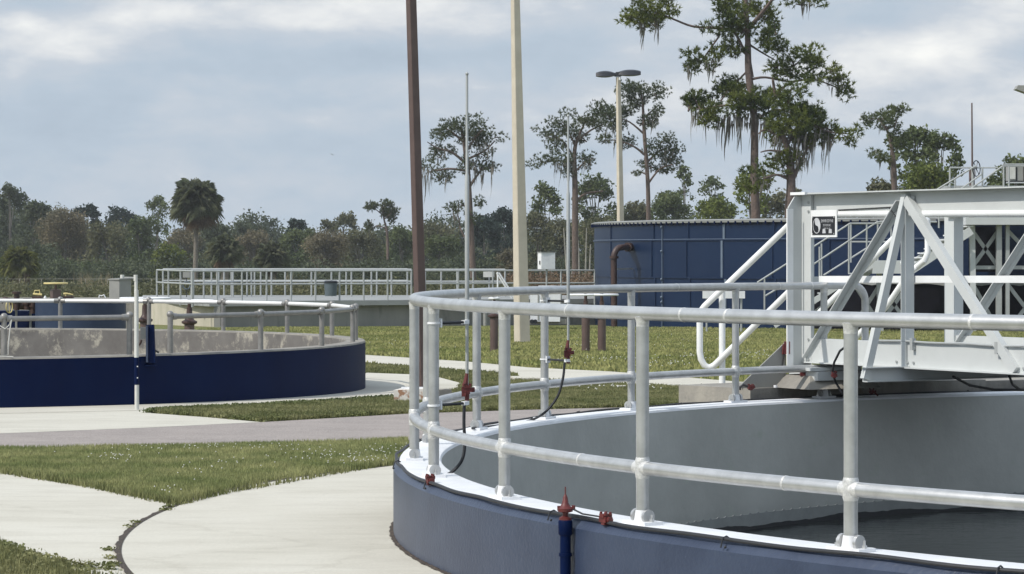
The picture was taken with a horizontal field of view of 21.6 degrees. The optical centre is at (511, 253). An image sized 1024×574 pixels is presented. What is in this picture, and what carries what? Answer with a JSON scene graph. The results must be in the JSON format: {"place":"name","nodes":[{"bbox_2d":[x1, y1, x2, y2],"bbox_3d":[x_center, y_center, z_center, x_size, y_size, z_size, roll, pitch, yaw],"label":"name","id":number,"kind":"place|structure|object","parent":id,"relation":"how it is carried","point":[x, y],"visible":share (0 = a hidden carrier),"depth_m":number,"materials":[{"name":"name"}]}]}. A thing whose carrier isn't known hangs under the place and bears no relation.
{"place":"outdoors","nodes":[
{"label":"outdoors","id":0,"kind":"place"},
{"bbox_2d":[0,536,127,573],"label":"corner grass","id":1,"kind":"structure","parent":0,"point":[5,558],"depth_m":13.15,"materials":[{"name":"green plant"}]},
{"bbox_2d":[0,472,171,573],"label":"concrete slab","id":2,"kind":"structure","parent":0,"point":[69,522],"depth_m":15.85,"materials":[{"name":"grey concrete"}]},
{"bbox_2d":[0,410,254,433],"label":"concrete pavement","id":3,"kind":"structure","parent":0,"point":[41,422],"depth_m":26.60,"materials":[{"name":"grey concrete"}]},
{"bbox_2d":[0,435,408,500],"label":"lawn","id":4,"kind":"structure","parent":0,"point":[148,467],"depth_m":20.12,"materials":[{"name":"green plant"}]},
{"bbox_2d":[0,377,457,413],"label":"round apron pavement","id":5,"kind":"structure","parent":0,"point":[379,386],"depth_m":31.46,"materials":[{"name":"concrete"}]},
{"bbox_2d":[134,275,138,409],"bbox_3d":[-4.070,0.967,29.124,0.059,1.483,0.058,0,0,0],"label":"pvc standpipe","id":6,"kind":"object","parent":5,"relation":"on","point":[136,337],"visible":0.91,"depth_m":29.11,"materials":[{"name":"white plastic"}]},
{"bbox_2d":[406,0,425,386],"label":"steel pole","id":7,"kind":"object","parent":5,"relation":"on","point":[416,169],"visible":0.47,"depth_m":34.44,"materials":[{"name":"metal"}]},
{"bbox_2d":[121,466,443,573],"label":"tank apron pavement","id":8,"kind":"structure","parent":0,"point":[338,523],"depth_m":14.83,"materials":[{"name":"concrete"}]},
{"bbox_2d":[114,466,381,573],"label":"pavement joint","id":9,"kind":"object","parent":8,"relation":"on","point":[117,550],"visible":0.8,"depth_m":14.45,"materials":[{"name":"grey concrete"}]},
{"bbox_2d":[0,407,621,447],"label":"asphalt road","id":10,"kind":"structure","parent":0,"point":[385,426],"depth_m":24.79,"materials":[{"name":"grey asphalt"}]},
{"bbox_2d":[6,279,742,442],"bbox_3d":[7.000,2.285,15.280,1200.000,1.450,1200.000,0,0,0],"label":"grass ground","id":11,"kind":"structure","parent":0,"point":[174,327],"depth_m":92.29,"materials":[{"name":"plant"}]},
{"bbox_2d":[0,181,29,256],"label":"tree","id":12,"kind":"object","parent":11,"relation":"on","point":[14,196],"visible":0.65,"depth_m":284.95,"materials":[{"name":"green plant"}]},
{"bbox_2d":[0,244,40,290],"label":"palm tree","id":13,"kind":"object","parent":11,"relation":"on","point":[21,261],"visible":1,"depth_m":177.40,"materials":[{"name":"green plant"}]},
{"bbox_2d":[13,199,51,264],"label":"tree","id":14,"kind":"object","parent":11,"relation":"on","point":[32,211],"visible":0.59,"depth_m":274.60,"materials":[{"name":"green plant"}]},
{"bbox_2d":[23,240,66,269],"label":"tree","id":15,"kind":"object","parent":11,"relation":"on","point":[46,252],"visible":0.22,"depth_m":234.47,"materials":[{"name":"green plant"}]},
{"bbox_2d":[29,202,91,263],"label":"tree","id":16,"kind":"object","parent":11,"relation":"on","point":[70,232],"visible":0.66,"depth_m":254.62,"materials":[{"name":"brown plant"}]},
{"bbox_2d":[35,298,125,328],"bbox_3d":[-8.477,1.477,52.830,1.805,1.216,1.805,0,0,0],"label":"blue tank","id":17,"kind":"object","parent":11,"relation":"on","point":[46,309],"visible":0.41,"depth_m":52.09,"materials":[{"name":"metal"}]},
{"bbox_2d":[72,202,102,260],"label":"tree","id":18,"kind":"object","parent":11,"relation":"on","point":[91,209],"visible":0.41,"depth_m":299.74,"materials":[{"name":"green plant"}]},
{"bbox_2d":[74,216,133,267],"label":"tree","id":19,"kind":"object","parent":11,"relation":"on","point":[107,234],"visible":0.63,"depth_m":249.46,"materials":[{"name":"green plant"}]},
{"bbox_2d":[94,204,138,262],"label":"tree","id":20,"kind":"object","parent":11,"relation":"on","point":[118,214],"visible":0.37,"depth_m":299.48,"materials":[{"name":"green plant"}]},
{"bbox_2d":[108,275,133,297],"bbox_3d":[-7.876,0.673,54.230,0.329,0.507,0.435,0,0,36],"label":"electrical cabinet","id":21,"kind":"object","parent":11,"relation":"on","point":[120,287],"visible":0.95,"depth_m":54.10,"materials":[{"name":"grey metal"}]},
{"bbox_2d":[124,213,163,271],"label":"tree","id":22,"kind":"object","parent":11,"relation":"on","point":[142,242],"visible":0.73,"depth_m":261.63,"materials":[{"name":"green plant"}]},
{"bbox_2d":[141,195,170,265],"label":"tree","id":23,"kind":"object","parent":11,"relation":"on","point":[159,202],"visible":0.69,"depth_m":279.85,"materials":[{"name":"green plant"}]},
{"bbox_2d":[147,241,187,287],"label":"tree","id":24,"kind":"object","parent":11,"relation":"on","point":[167,248],"visible":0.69,"depth_m":214.65,"materials":[{"name":"green plant"}]},
{"bbox_2d":[0,328,365,407],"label":"blue wall tank","id":25,"kind":"object","parent":11,"relation":"on","point":[51,367],"depth_m":31.64,"materials":[{"name":"blue paint"}]},
{"bbox_2d":[145,324,158,365],"bbox_3d":[-4.079,1.036,30.484,0.153,0.473,0.150,0,0,0],"label":"pipe","id":26,"kind":"object","parent":25,"relation":"attached to","point":[151,350],"visible":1,"depth_m":30.46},
{"bbox_2d":[0,296,358,355],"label":"pipe railing","id":27,"kind":"object","parent":25,"relation":"on","point":[259,314],"visible":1,"depth_m":33.33,"materials":[{"name":"grey metal"}]},
{"bbox_2d":[164,228,205,272],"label":"tree","id":28,"kind":"object","parent":11,"relation":"on","point":[185,237],"visible":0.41,"depth_m":261.59,"materials":[{"name":"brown plant"}]},
{"bbox_2d":[169,177,224,282],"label":"palm tree","id":29,"kind":"object","parent":11,"relation":"on","point":[196,203],"visible":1,"depth_m":199.14,"materials":[{"name":"green plant"}]},
{"bbox_2d":[1,457,394,504],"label":"lawn edge","id":30,"kind":"object","parent":11,"relation":"on","point":[60,478],"visible":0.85,"depth_m":17.82,"materials":[{"name":"green plant"}]},
{"bbox_2d":[199,220,232,278],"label":"tree","id":31,"kind":"object","parent":11,"relation":"on","point":[220,228],"visible":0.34,"depth_m":284.53,"materials":[{"name":"green plant"}]},
{"bbox_2d":[201,232,245,289],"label":"palm tree","id":32,"kind":"object","parent":11,"relation":"on","point":[224,250],"visible":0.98,"depth_m":195.52,"materials":[{"name":"green plant"}]},
{"bbox_2d":[232,229,272,275],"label":"tree","id":33,"kind":"object","parent":11,"relation":"on","point":[254,239],"visible":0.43,"depth_m":261.39,"materials":[{"name":"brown plant"}]},
{"bbox_2d":[0,271,530,296],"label":"rank weeds","id":34,"kind":"object","parent":11,"relation":"on","point":[10,287],"visible":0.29,"depth_m":124.02,"materials":[{"name":"green plant"}]},
{"bbox_2d":[139,393,393,412],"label":"verge edge weeds","id":35,"kind":"object","parent":11,"relation":"on","point":[150,409],"visible":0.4,"depth_m":29.70,"materials":[{"name":"green plant"}]},
{"bbox_2d":[252,240,292,289],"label":"palm tree","id":36,"kind":"object","parent":11,"relation":"on","point":[270,254],"visible":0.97,"depth_m":197.34,"materials":[{"name":"green plant"}]},
{"bbox_2d":[0,240,593,291],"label":"undergrowth","id":37,"kind":"object","parent":11,"relation":"on","point":[131,269],"visible":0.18,"depth_m":215.91,"materials":[{"name":"green plant"}]},
{"bbox_2d":[278,227,317,276],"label":"tree","id":38,"kind":"object","parent":11,"relation":"on","point":[293,237],"visible":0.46,"depth_m":257.65,"materials":[{"name":"green plant"}]},
{"bbox_2d":[298,226,353,282],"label":"tree","id":39,"kind":"object","parent":11,"relation":"on","point":[318,243],"visible":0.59,"depth_m":239.76,"materials":[{"name":"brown plant"}]},
{"bbox_2d":[333,210,359,265],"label":"tree","id":40,"kind":"object","parent":11,"relation":"on","point":[349,219],"visible":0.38,"depth_m":284.62,"materials":[{"name":"green plant"}]},
{"bbox_2d":[338,226,389,277],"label":"tree","id":41,"kind":"object","parent":11,"relation":"on","point":[365,240],"visible":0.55,"depth_m":251.49,"materials":[{"name":"green plant"}]},
{"bbox_2d":[139,295,594,326],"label":"concrete basin","id":42,"kind":"object","parent":11,"relation":"on","point":[375,310],"visible":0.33,"depth_m":93.35,"materials":[{"name":"beige concrete"}]},
{"bbox_2d":[203,268,261,297],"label":"basin railing","id":43,"kind":"object","parent":42,"relation":"on","point":[232,281],"visible":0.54,"depth_m":99.97,"materials":[{"name":"grey metal"}]},
{"bbox_2d":[162,268,407,294],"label":"basin railing","id":44,"kind":"object","parent":42,"relation":"on","point":[163,280],"visible":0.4,"depth_m":103.98,"materials":[{"name":"grey metal"}]},
{"bbox_2d":[191,270,411,306],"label":"basin railing","id":45,"kind":"object","parent":42,"relation":"on","point":[291,283],"visible":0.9,"depth_m":92.20,"materials":[{"name":"grey metal"}]},
{"bbox_2d":[191,269,411,296],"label":"basin railing","id":46,"kind":"object","parent":42,"relation":"on","point":[311,281],"visible":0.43,"depth_m":100.97,"materials":[{"name":"grey metal"}]},
{"bbox_2d":[425,269,595,304],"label":"basin railing","id":47,"kind":"object","parent":42,"relation":"on","point":[560,282],"visible":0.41,"depth_m":94.80,"materials":[{"name":"grey metal"}]},
{"bbox_2d":[362,198,400,286],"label":"pine tree","id":48,"kind":"object","parent":11,"relation":"on","point":[388,211],"visible":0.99,"depth_m":229.88,"materials":[{"name":"green plant"}]},
{"bbox_2d":[381,224,412,278],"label":"tree","id":49,"kind":"object","parent":11,"relation":"on","point":[398,234],"visible":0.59,"depth_m":255.65,"materials":[{"name":"green plant"}]},
{"bbox_2d":[153,380,682,421],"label":"weedy verge","id":50,"kind":"structure","parent":11,"relation":"on","point":[492,401],"depth_m":29.71,"materials":[{"name":"green plant"}]},
{"bbox_2d":[0,199,861,276],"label":"woods","id":51,"kind":"object","parent":11,"relation":"on","point":[274,234],"visible":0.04,"depth_m":327.61,"materials":[{"name":"green plant"}]},
{"bbox_2d":[404,215,463,276],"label":"tree","id":52,"kind":"object","parent":11,"relation":"on","point":[431,229],"visible":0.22,"depth_m":261.52,"materials":[{"name":"green plant"}]},
{"bbox_2d":[424,232,464,287],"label":"tree","id":53,"kind":"object","parent":11,"relation":"on","point":[434,248],"visible":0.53,"depth_m":239.48,"materials":[{"name":"green plant"}]},
{"bbox_2d":[422,111,511,285],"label":"pine tree","id":54,"kind":"object","parent":11,"relation":"on","point":[474,133],"visible":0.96,"depth_m":157.89,"materials":[{"name":"green plant"}]},
{"bbox_2d":[474,213,504,276],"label":"tree","id":55,"kind":"object","parent":11,"relation":"on","point":[486,227],"visible":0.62,"depth_m":237.65,"materials":[{"name":"green plant"}]},
{"bbox_2d":[488,297,499,350],"bbox_3d":[-0.371,1.489,55.641,0.264,1.184,0.260,0,0,0],"label":"valve stand","id":56,"kind":"object","parent":11,"relation":"on","point":[493,317],"visible":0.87,"depth_m":55.56,"materials":[{"name":"brown metal"}]},
{"bbox_2d":[485,205,512,263],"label":"tree","id":57,"kind":"object","parent":11,"relation":"on","point":[504,215],"visible":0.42,"depth_m":244.50,"materials":[{"name":"green plant"}]},
{"bbox_2d":[493,246,512,280],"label":"tree","id":58,"kind":"object","parent":11,"relation":"on","point":[505,256],"visible":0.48,"depth_m":204.84,"materials":[{"name":"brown plant"}]},
{"bbox_2d":[366,361,666,384],"bbox_3d":[-0.948,1.815,40.761,2.121,0.207,12.249,0,0,-22],"label":"grass strip","id":59,"kind":"object","parent":11,"relation":"on","point":[452,374],"depth_m":41.36,"materials":[{"name":"green plant"}]},
{"bbox_2d":[511,0,529,341],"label":"concrete pole","id":60,"kind":"object","parent":11,"relation":"on","point":[520,279],"visible":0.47,"depth_m":64.45,"materials":[{"name":"beige concrete"}]},
{"bbox_2d":[526,209,558,278],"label":"tree","id":61,"kind":"object","parent":11,"relation":"on","point":[536,220],"visible":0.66,"depth_m":214.94,"materials":[{"name":"green plant"}]},
{"bbox_2d":[495,269,593,294],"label":"brush","id":62,"kind":"object","parent":11,"relation":"on","point":[576,278],"visible":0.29,"depth_m":147.78,"materials":[{"name":"green plant"}]},
{"bbox_2d":[527,180,563,271],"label":"tree","id":63,"kind":"object","parent":11,"relation":"on","point":[544,191],"visible":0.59,"depth_m":224.80,"materials":[{"name":"green plant"}]},
{"bbox_2d":[537,252,555,285],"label":"control box","id":64,"kind":"object","parent":11,"relation":"on","point":[546,260],"visible":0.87,"depth_m":89.98,"materials":[{"name":"grey metal"}]},
{"bbox_2d":[530,294,565,323],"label":"equipment enclosure","id":65,"kind":"object","parent":11,"relation":"on","point":[537,319],"visible":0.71,"depth_m":84.00,"materials":[{"name":"grey paint"}]},
{"bbox_2d":[539,215,571,268],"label":"tree","id":66,"kind":"object","parent":11,"relation":"on","point":[559,229],"visible":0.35,"depth_m":219.73,"materials":[{"name":"green plant"}]},
{"bbox_2d":[525,97,615,276],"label":"pine tree","id":67,"kind":"object","parent":11,"relation":"on","point":[578,135],"visible":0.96,"depth_m":159.83,"materials":[{"name":"green plant"}]},
{"bbox_2d":[570,294,593,350],"bbox_3d":[1.515,1.444,55.241,0.700,1.262,0.700,0,0,0],"label":"valve stand","id":68,"kind":"object","parent":11,"relation":"on","point":[585,334],"visible":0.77,"depth_m":55.16,"materials":[{"name":"brown metal"}]},
{"bbox_2d":[570,212,613,276],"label":"tree","id":69,"kind":"object","parent":11,"relation":"on","point":[588,227],"visible":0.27,"depth_m":214.67,"materials":[{"name":"green plant"}]},
{"bbox_2d":[571,169,625,261],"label":"tree","id":70,"kind":"object","parent":11,"relation":"on","point":[595,183],"visible":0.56,"depth_m":227.41,"materials":[{"name":"green plant"}]},
{"bbox_2d":[594,294,618,350],"bbox_3d":[1.846,1.444,55.241,0.700,1.262,0.700,0,0,0],"label":"valve stand","id":71,"kind":"object","parent":11,"relation":"on","point":[601,334],"visible":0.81,"depth_m":55.16,"materials":[{"name":"brown metal"}]},
{"bbox_2d":[596,70,640,220],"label":"street lamp","id":72,"kind":"object","parent":11,"relation":"on","point":[619,159],"visible":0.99,"depth_m":117.91,"materials":[{"name":"metal"}]},
{"bbox_2d":[624,199,651,220],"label":"tree","id":73,"kind":"object","parent":11,"relation":"on","point":[637,209],"visible":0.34,"depth_m":229.67,"materials":[{"name":"green plant"}]},
{"bbox_2d":[592,77,686,219],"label":"pine tree","id":74,"kind":"object","parent":11,"relation":"on","point":[631,89],"visible":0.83,"depth_m":164.89,"materials":[{"name":"green plant"}]},
{"bbox_2d":[651,190,693,219],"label":"tree","id":75,"kind":"object","parent":11,"relation":"on","point":[665,206],"visible":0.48,"depth_m":221.12,"materials":[{"name":"green plant"}]},
{"bbox_2d":[673,164,695,219],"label":"tree","id":76,"kind":"object","parent":11,"relation":"on","point":[688,174],"visible":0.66,"depth_m":239.96,"materials":[{"name":"green plant"}]},
{"bbox_2d":[393,391,1023,573],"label":"settling tank","id":77,"kind":"object","parent":11,"relation":"on","point":[968,441],"visible":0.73,"depth_m":19.41,"materials":[{"name":"blue paint"}]},
{"bbox_2d":[427,72,474,472],"bbox_3d":[-0.341,0.117,13.913,0.133,2.131,0.347,0,0,38],"label":"lightning rod","id":78,"kind":"object","parent":77,"relation":"on","point":[466,389],"visible":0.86,"depth_m":13.99,"materials":[{"name":"grey metal"}]},
{"bbox_2d":[471,114,573,429],"bbox_3d":[0.051,0.103,17.968,0.333,2.114,1.382,0,0,27],"label":"lightning rod","id":79,"kind":"object","parent":77,"relation":"on","point":[568,352],"visible":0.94,"depth_m":18.34,"materials":[{"name":"grey metal"}]},
{"bbox_2d":[557,487,598,573],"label":"riser pipe","id":80,"kind":"object","parent":77,"relation":"attached to","point":[565,526],"visible":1,"depth_m":11.59,"materials":[{"name":"blue metal"}]},
{"bbox_2d":[392,390,1023,573],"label":"rim","id":81,"kind":"object","parent":77,"relation":"attached to","point":[605,518],"visible":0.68,"depth_m":11.28,"materials":[{"name":"white concrete"}]},
{"bbox_2d":[406,282,1023,552],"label":"guard railing","id":82,"kind":"object","parent":77,"relation":"on","point":[850,488],"visible":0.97,"depth_m":11.89,"materials":[{"name":"metal"}]},
{"bbox_2d":[736,508,1023,562],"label":"tank water","id":83,"kind":"structure","parent":77,"relation":"in","point":[991,534],"depth_m":19.55,"materials":[{"name":"black liquid"}]},
{"bbox_2d":[697,175,728,216],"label":"tree","id":84,"kind":"object","parent":11,"relation":"on","point":[711,180],"visible":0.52,"depth_m":234.87,"materials":[{"name":"green plant"}]},
{"bbox_2d":[691,193,739,218],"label":"bush","id":85,"kind":"object","parent":11,"relation":"on","point":[715,208],"visible":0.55,"depth_m":189.47,"materials":[{"name":"green plant"}]},
{"bbox_2d":[614,0,856,218],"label":"pine tree","id":86,"kind":"object","parent":11,"relation":"on","point":[750,100],"visible":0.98,"depth_m":117.78,"materials":[{"name":"green plant"}]},
{"bbox_2d":[732,169,776,218],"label":"tree","id":87,"kind":"object","parent":11,"relation":"on","point":[746,202],"visible":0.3,"depth_m":177.83,"materials":[{"name":"green plant"}]},
{"bbox_2d":[760,188,785,218],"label":"tree","id":88,"kind":"object","parent":11,"relation":"on","point":[776,204],"visible":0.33,"depth_m":209.76,"materials":[{"name":"green plant"}]},
{"bbox_2d":[731,81,864,217],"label":"pine tree","id":89,"kind":"object","parent":11,"relation":"on","point":[800,117],"visible":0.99,"depth_m":113.70,"materials":[{"name":"green plant"}]},
{"bbox_2d":[591,217,1023,328],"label":"steel storage tank","id":90,"kind":"object","parent":11,"relation":"on","point":[709,250],"visible":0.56,"depth_m":87.29,"materials":[{"name":"blue metal"}]},
{"bbox_2d":[609,243,633,326],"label":"gooseneck pipe","id":91,"kind":"object","parent":90,"relation":"attached to","point":[627,247],"visible":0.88,"depth_m":90.24,"materials":[{"name":"metal"}]},
{"bbox_2d":[679,374,1023,402],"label":"bridge pad","id":92,"kind":"object","parent":11,"relation":"on","point":[793,385],"visible":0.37,"depth_m":21.63,"materials":[{"name":"concrete"}]},
{"bbox_2d":[741,186,1023,387],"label":"truss footbridge","id":93,"kind":"object","parent":92,"relation":"on","point":[959,354],"visible":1,"depth_m":20.54,"materials":[{"name":"grey paint"}]},
{"bbox_2d":[739,347,1023,392],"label":"hanging cable","id":94,"kind":"object","parent":93,"relation":"hanging from","point":[833,375],"visible":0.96,"depth_m":20.73,"materials":[{"name":"black rubber"}]},
{"bbox_2d":[858,176,900,217],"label":"tree","id":95,"kind":"object","parent":11,"relation":"on","point":[883,185],"visible":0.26,"depth_m":149.62,"materials":[{"name":"green plant"}]},
{"bbox_2d":[859,102,914,189],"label":"pine tree","id":96,"kind":"object","parent":11,"relation":"on","point":[878,154],"visible":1,"depth_m":139.85,"materials":[{"name":"green plant"}]},
{"bbox_2d":[757,165,1023,331],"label":"stair tower","id":97,"kind":"structure","parent":11,"relation":"on","point":[985,248],"depth_m":79.72,"materials":[{"name":"grey metal"}]},
{"bbox_2d":[975,226,995,271],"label":"doorway","id":98,"kind":"structure","parent":97,"relation":"in","point":[985,233],"depth_m":81.60,"materials":[{"name":"metal"}]},
{"bbox_2d":[814,283,1023,330],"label":"covered tank","id":99,"kind":"object","parent":11,"relation":"on","point":[928,298],"visible":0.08,"depth_m":81.61,"materials":[{"name":"metal"}]},
{"bbox_2d":[941,103,1023,188],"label":"valve platform","id":100,"kind":"structure","parent":99,"relation":"on","point":[972,174],"depth_m":80.94,"materials":[{"name":"grey metal"}]},
{"bbox_2d":[895,123,948,189],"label":"tree","id":101,"kind":"object","parent":11,"relation":"on","point":[918,135],"visible":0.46,"depth_m":149.70,"materials":[{"name":"green plant"}]},
{"bbox_2d":[897,162,953,189],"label":"tree","id":102,"kind":"object","parent":11,"relation":"on","point":[929,177],"visible":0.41,"depth_m":142.82,"materials":[{"name":"green plant"}]},
{"bbox_2d":[916,129,965,187],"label":"tree","id":103,"kind":"object","parent":11,"relation":"on","point":[934,141],"visible":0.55,"depth_m":145.83,"materials":[{"name":"green plant"}]},
{"bbox_2d":[991,153,1023,185],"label":"tree","id":104,"kind":"object","parent":11,"relation":"on","point":[1010,160],"visible":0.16,"depth_m":149.98,"materials":[{"name":"green plant"}]},
{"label":"bridge steps","id":105,"kind":"object","parent":11,"relation":"on","visible":0},
{"bbox_2d":[697,217,930,382],"bbox_3d":[2.613,0.457,23.277,1.186,1.660,2.617,0,0,35],"label":"step handrail","id":106,"kind":"object","parent":105,"relation":"on","point":[724,354],"visible":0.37,"depth_m":22.57,"materials":[{"name":"white metal"}]},
{"bbox_2d":[0,0,1023,250],"label":"sky","id":107,"kind":"structure","parent":0,"point":[104,103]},
{"bbox_2d":[366,355,731,384],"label":"footpath","id":108,"kind":"structure","parent":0,"point":[553,373],"depth_m":42.43,"materials":[{"name":"concrete"}]},
{"bbox_2d":[163,326,1023,381],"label":"back lawn","id":109,"kind":"structure","parent":0,"point":[677,343],"depth_m":61.45,"materials":[{"name":"green plant"}]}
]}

